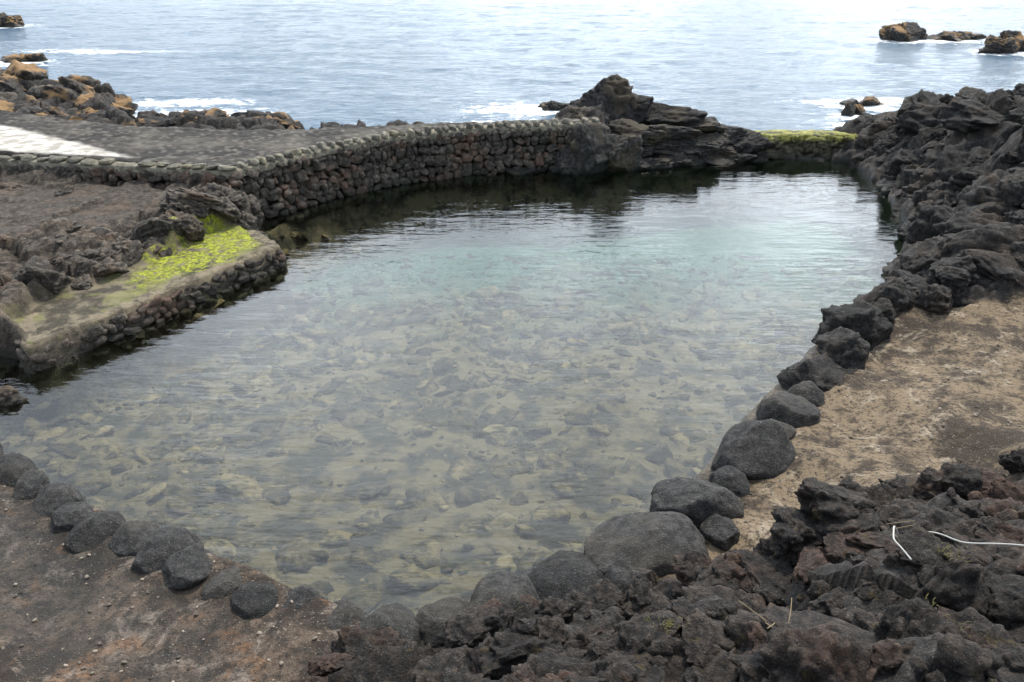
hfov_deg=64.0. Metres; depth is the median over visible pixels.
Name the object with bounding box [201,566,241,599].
basalt boulder
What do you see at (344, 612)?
basalt boulder
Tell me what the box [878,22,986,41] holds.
sea rock
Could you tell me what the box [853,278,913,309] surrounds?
basalt boulder
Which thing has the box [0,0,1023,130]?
sea
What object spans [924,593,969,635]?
weed tuft
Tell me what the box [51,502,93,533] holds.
basalt boulder
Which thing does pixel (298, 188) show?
wall stones
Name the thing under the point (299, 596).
basalt boulder
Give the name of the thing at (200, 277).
stone ledge
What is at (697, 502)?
basalt boulder
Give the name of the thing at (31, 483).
basalt boulder
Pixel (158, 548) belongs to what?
basalt boulder
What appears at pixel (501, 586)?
basalt boulder
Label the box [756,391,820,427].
basalt boulder
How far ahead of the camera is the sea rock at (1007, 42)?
46.74 m
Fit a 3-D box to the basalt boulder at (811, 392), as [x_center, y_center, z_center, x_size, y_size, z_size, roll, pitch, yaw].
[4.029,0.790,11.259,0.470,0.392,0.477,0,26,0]
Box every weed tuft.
[644,615,689,633]
[923,541,971,562]
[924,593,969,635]
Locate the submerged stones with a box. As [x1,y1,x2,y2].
[0,215,894,616]
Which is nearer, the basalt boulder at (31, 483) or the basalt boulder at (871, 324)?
the basalt boulder at (31, 483)
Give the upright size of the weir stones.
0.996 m
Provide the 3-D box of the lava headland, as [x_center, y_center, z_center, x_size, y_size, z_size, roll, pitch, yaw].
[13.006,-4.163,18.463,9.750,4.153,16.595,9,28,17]
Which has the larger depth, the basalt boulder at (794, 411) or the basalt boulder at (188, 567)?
the basalt boulder at (794, 411)
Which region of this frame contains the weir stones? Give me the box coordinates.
[762,134,854,166]
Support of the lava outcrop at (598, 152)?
on the ground
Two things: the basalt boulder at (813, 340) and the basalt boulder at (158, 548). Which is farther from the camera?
the basalt boulder at (813, 340)
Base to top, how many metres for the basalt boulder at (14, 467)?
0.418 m
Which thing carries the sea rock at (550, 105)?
in the sea
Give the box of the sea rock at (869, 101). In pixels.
[840,96,883,105]
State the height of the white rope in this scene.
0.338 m
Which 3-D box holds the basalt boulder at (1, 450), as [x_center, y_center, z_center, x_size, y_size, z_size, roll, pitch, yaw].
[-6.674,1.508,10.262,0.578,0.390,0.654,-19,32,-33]
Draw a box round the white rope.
[893,526,1023,559]
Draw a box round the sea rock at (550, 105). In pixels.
[538,100,571,110]
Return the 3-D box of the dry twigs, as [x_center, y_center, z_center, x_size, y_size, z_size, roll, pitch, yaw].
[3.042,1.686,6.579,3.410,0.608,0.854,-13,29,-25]
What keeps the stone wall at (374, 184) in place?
on the ground
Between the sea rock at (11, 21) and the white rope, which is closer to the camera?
the white rope
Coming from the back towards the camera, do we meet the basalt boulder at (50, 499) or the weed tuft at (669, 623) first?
the basalt boulder at (50, 499)
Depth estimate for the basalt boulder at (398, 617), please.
7.61 m
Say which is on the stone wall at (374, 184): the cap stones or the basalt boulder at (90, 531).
the cap stones
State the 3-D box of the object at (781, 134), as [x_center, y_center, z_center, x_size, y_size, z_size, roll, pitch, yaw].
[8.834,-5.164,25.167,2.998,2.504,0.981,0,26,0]
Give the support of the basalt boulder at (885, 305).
on the ground
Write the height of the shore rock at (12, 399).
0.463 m
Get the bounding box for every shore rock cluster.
[0,59,137,119]
[121,107,303,129]
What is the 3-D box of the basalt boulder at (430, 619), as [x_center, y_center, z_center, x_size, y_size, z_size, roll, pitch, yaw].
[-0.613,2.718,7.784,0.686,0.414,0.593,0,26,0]
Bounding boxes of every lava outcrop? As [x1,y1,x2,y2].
[290,448,1023,681]
[505,74,773,188]
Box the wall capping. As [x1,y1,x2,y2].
[0,121,600,178]
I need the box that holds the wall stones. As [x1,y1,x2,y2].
[0,124,610,229]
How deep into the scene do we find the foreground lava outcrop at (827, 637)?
6.51 m
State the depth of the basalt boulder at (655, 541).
8.29 m
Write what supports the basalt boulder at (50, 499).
on the ground
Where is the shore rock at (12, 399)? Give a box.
[0,385,28,418]
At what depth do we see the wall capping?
19.19 m
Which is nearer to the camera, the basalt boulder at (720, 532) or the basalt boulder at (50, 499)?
the basalt boulder at (720, 532)
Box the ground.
[0,69,1023,681]
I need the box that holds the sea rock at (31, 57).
[0,53,47,62]
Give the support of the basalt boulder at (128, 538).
on the ground
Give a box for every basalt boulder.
[0,442,3,455]
[0,453,37,487]
[13,469,49,499]
[32,481,87,516]
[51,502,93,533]
[64,511,125,553]
[109,520,158,556]
[131,526,203,573]
[161,545,215,590]
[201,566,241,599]
[230,581,277,619]
[283,586,325,609]
[326,600,365,629]
[359,602,420,646]
[414,597,469,647]
[466,571,539,611]
[528,550,603,599]
[583,511,708,577]
[604,566,629,593]
[649,476,743,529]
[699,514,739,550]
[709,465,749,496]
[711,419,795,479]
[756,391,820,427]
[772,419,796,439]
[777,353,845,391]
[787,381,824,406]
[811,329,819,344]
[816,326,870,369]
[819,299,893,350]
[836,368,857,374]
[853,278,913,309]
[873,298,895,324]
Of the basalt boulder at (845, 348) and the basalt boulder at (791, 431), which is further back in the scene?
the basalt boulder at (845, 348)
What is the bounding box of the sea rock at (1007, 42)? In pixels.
[978,30,1023,53]
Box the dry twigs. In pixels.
[739,520,915,628]
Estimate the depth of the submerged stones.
13.90 m
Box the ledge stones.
[14,230,290,387]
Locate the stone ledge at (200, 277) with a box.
[19,230,279,354]
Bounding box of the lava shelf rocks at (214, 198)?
[0,182,263,383]
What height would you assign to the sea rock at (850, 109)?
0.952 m
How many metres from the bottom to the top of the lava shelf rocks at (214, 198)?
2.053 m
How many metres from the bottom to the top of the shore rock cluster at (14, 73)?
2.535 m
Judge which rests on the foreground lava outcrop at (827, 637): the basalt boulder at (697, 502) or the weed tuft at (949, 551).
the weed tuft at (949, 551)
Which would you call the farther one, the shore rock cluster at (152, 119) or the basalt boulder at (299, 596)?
the shore rock cluster at (152, 119)
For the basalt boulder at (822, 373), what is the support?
on the ground
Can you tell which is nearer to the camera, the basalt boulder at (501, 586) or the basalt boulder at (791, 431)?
the basalt boulder at (501, 586)
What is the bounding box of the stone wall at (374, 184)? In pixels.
[118,133,575,222]
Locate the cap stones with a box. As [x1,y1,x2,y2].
[0,117,599,170]
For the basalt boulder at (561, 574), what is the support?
on the ground
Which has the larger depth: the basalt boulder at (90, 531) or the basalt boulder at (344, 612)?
the basalt boulder at (90, 531)
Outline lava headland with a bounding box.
[850,83,1023,315]
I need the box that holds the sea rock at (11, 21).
[0,12,24,27]
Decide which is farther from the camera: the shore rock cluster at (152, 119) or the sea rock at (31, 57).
the sea rock at (31, 57)
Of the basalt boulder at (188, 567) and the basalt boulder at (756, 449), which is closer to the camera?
the basalt boulder at (188, 567)
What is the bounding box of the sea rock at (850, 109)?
[840,101,865,116]
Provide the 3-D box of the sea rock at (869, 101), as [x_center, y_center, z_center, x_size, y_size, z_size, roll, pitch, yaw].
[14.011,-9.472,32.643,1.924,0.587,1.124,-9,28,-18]
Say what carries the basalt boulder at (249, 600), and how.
on the ground
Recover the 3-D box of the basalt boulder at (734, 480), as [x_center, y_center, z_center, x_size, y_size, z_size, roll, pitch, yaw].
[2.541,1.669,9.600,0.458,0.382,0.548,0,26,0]
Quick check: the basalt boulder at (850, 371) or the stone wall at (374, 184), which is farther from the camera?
the stone wall at (374, 184)
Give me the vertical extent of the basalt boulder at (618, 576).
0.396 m

